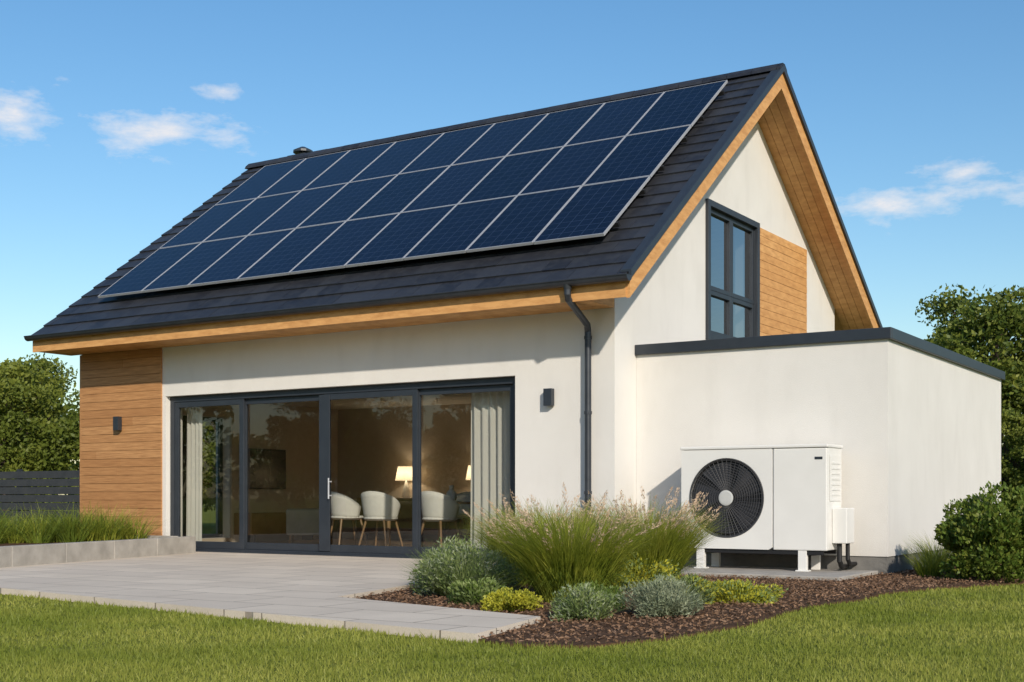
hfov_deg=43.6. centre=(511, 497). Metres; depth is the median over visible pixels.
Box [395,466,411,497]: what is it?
table lamp
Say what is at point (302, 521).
armchair
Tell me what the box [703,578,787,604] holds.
golden shrub
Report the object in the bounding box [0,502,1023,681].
ground
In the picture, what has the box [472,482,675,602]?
ornamental grass
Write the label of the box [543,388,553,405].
wall lamp
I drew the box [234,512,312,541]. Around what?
tv cabinet
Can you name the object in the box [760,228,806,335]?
gable cladding
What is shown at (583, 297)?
eave fascia
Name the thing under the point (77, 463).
distant treeline
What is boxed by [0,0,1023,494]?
sky
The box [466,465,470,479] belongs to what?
table lamp
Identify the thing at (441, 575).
lavender shrub
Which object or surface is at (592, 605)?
silver shrub
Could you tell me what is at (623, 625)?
mulch bed
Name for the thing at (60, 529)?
planter grasses
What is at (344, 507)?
dining chair
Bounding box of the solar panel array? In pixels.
[98,80,727,297]
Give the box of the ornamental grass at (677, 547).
[561,486,727,582]
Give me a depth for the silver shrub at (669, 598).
9.42 m
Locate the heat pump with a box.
[680,444,856,571]
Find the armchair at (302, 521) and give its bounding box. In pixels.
[286,509,318,542]
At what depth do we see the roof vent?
24.46 m
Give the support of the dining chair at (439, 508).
on the interior room
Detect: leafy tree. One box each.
[0,353,79,518]
[0,357,79,510]
[57,393,211,494]
[202,421,215,511]
[915,283,1023,483]
[1001,403,1023,508]
[1018,445,1023,461]
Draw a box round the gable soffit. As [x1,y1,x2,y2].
[758,91,870,329]
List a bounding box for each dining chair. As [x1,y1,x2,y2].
[331,491,367,545]
[358,491,402,545]
[421,491,460,546]
[439,492,470,545]
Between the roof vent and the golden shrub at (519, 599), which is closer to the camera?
the golden shrub at (519, 599)
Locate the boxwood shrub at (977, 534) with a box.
[933,481,1023,583]
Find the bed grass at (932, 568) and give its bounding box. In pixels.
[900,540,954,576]
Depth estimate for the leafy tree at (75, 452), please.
34.24 m
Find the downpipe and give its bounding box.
[563,284,591,519]
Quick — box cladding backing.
[80,348,161,533]
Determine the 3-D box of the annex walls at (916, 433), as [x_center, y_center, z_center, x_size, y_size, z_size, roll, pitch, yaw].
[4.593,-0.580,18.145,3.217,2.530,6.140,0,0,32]
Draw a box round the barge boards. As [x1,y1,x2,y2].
[626,74,878,327]
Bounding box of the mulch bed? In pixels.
[347,555,1023,648]
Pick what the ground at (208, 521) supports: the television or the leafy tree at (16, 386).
the leafy tree at (16, 386)
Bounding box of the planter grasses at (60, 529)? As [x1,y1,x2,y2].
[0,497,163,543]
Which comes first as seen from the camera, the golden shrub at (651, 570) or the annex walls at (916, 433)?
the golden shrub at (651, 570)
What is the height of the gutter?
0.081 m
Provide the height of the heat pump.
1.442 m
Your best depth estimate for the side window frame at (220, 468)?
23.42 m
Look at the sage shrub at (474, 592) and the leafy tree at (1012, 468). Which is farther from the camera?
the leafy tree at (1012, 468)
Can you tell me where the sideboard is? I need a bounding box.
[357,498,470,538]
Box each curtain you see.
[186,407,201,540]
[470,391,509,547]
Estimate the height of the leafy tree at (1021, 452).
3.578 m
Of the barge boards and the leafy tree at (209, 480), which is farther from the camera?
the leafy tree at (209, 480)
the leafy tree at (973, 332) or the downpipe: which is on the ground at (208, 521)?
the leafy tree at (973, 332)
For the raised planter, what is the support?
on the terrace
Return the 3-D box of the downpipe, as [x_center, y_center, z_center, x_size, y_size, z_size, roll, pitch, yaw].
[0.813,-0.830,15.682,0.118,3.471,0.897,0,0,22]
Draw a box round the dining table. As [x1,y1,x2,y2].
[387,501,470,545]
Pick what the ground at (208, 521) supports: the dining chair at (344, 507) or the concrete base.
the concrete base
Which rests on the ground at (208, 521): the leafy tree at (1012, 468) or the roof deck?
the leafy tree at (1012, 468)
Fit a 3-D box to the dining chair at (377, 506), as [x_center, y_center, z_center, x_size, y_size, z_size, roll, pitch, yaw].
[-2.065,0.371,20.076,0.638,0.931,0.574,0,0,27]
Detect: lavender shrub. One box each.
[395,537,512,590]
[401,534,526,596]
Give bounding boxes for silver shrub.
[538,581,631,621]
[615,573,710,618]
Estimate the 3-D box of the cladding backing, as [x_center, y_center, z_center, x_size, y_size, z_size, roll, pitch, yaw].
[-6.284,-0.705,20.793,1.925,3.300,0.230,0,0,32]
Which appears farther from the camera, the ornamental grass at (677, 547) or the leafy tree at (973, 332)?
the leafy tree at (973, 332)
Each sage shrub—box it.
[445,577,508,604]
[560,580,629,609]
[649,572,729,604]
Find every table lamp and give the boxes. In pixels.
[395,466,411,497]
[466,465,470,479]
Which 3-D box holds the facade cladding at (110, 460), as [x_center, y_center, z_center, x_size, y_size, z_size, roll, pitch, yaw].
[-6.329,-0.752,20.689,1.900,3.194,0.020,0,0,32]
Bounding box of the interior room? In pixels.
[182,393,470,547]
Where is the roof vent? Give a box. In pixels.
[289,146,311,155]
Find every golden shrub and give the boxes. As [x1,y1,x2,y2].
[478,586,542,611]
[608,552,685,591]
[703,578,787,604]
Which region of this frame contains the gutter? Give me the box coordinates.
[24,273,631,340]
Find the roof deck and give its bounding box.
[835,311,842,330]
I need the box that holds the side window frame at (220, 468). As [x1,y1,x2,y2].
[182,415,222,537]
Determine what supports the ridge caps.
attached to the roof deck
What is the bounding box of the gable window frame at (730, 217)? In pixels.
[706,198,759,339]
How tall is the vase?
0.260 m
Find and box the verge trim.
[620,65,882,327]
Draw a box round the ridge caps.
[245,63,786,168]
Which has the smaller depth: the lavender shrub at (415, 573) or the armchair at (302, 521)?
the lavender shrub at (415, 573)
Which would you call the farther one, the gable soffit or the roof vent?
the roof vent
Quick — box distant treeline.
[0,403,1002,502]
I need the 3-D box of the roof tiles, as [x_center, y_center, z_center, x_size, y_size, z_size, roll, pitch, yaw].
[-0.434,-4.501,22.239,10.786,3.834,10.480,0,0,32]
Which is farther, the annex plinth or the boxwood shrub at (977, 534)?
the annex plinth
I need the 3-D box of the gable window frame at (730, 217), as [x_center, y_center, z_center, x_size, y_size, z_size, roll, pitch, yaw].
[3.268,-3.250,19.102,0.140,2.010,1.980,0,0,32]
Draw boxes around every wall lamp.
[113,416,121,429]
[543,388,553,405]
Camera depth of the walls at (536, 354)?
17.28 m
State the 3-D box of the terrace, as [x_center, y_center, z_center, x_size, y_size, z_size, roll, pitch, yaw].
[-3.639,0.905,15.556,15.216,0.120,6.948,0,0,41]
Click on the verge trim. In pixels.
(639, 255)
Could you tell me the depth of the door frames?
18.54 m
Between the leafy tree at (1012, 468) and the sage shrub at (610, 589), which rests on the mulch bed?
the sage shrub at (610, 589)
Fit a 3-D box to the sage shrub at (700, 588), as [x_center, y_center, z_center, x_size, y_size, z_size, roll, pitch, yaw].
[1.411,0.740,10.502,0.806,0.325,0.793,0,0,32]
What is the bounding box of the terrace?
[0,552,539,642]
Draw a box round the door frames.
[170,376,514,560]
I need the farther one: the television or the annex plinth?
the television
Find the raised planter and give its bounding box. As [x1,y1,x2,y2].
[0,535,195,567]
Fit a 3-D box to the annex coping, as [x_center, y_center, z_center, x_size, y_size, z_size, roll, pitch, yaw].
[4.615,-1.880,18.131,3.269,0.130,6.240,0,0,32]
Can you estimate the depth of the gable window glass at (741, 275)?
19.28 m
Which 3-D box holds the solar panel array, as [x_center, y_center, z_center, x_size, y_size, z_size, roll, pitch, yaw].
[-1.756,-4.721,19.932,9.380,2.993,3.916,0,0,32]
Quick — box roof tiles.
[32,72,769,334]
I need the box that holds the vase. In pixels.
[446,485,456,499]
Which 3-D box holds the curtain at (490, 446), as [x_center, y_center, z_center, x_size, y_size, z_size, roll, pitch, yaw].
[-0.191,-0.360,17.337,0.900,2.350,0.100,0,0,32]
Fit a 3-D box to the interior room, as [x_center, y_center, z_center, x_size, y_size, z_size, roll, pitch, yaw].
[-0.648,-0.555,22.133,9.180,3.000,7.740,0,0,32]
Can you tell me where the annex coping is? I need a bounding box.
[635,327,1004,379]
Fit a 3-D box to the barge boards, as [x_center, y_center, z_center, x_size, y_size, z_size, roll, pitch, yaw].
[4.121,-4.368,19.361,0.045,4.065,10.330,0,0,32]
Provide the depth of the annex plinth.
15.32 m
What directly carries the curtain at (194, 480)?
hanging from the interior room
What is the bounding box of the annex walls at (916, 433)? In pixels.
[636,339,1000,556]
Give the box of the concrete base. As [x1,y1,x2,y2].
[681,565,877,580]
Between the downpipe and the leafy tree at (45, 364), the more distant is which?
the leafy tree at (45, 364)
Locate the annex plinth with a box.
[686,550,950,573]
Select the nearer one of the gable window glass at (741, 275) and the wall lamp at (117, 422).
the gable window glass at (741, 275)
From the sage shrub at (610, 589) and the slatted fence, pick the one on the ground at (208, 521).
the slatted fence
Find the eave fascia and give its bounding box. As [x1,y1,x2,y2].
[33,281,625,355]
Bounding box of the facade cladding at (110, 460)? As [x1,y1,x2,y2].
[81,348,161,535]
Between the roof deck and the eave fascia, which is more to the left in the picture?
the eave fascia
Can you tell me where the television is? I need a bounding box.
[248,448,285,488]
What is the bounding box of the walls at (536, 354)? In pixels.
[162,122,834,538]
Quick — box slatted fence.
[0,468,79,525]
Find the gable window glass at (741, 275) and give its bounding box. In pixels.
[711,215,749,337]

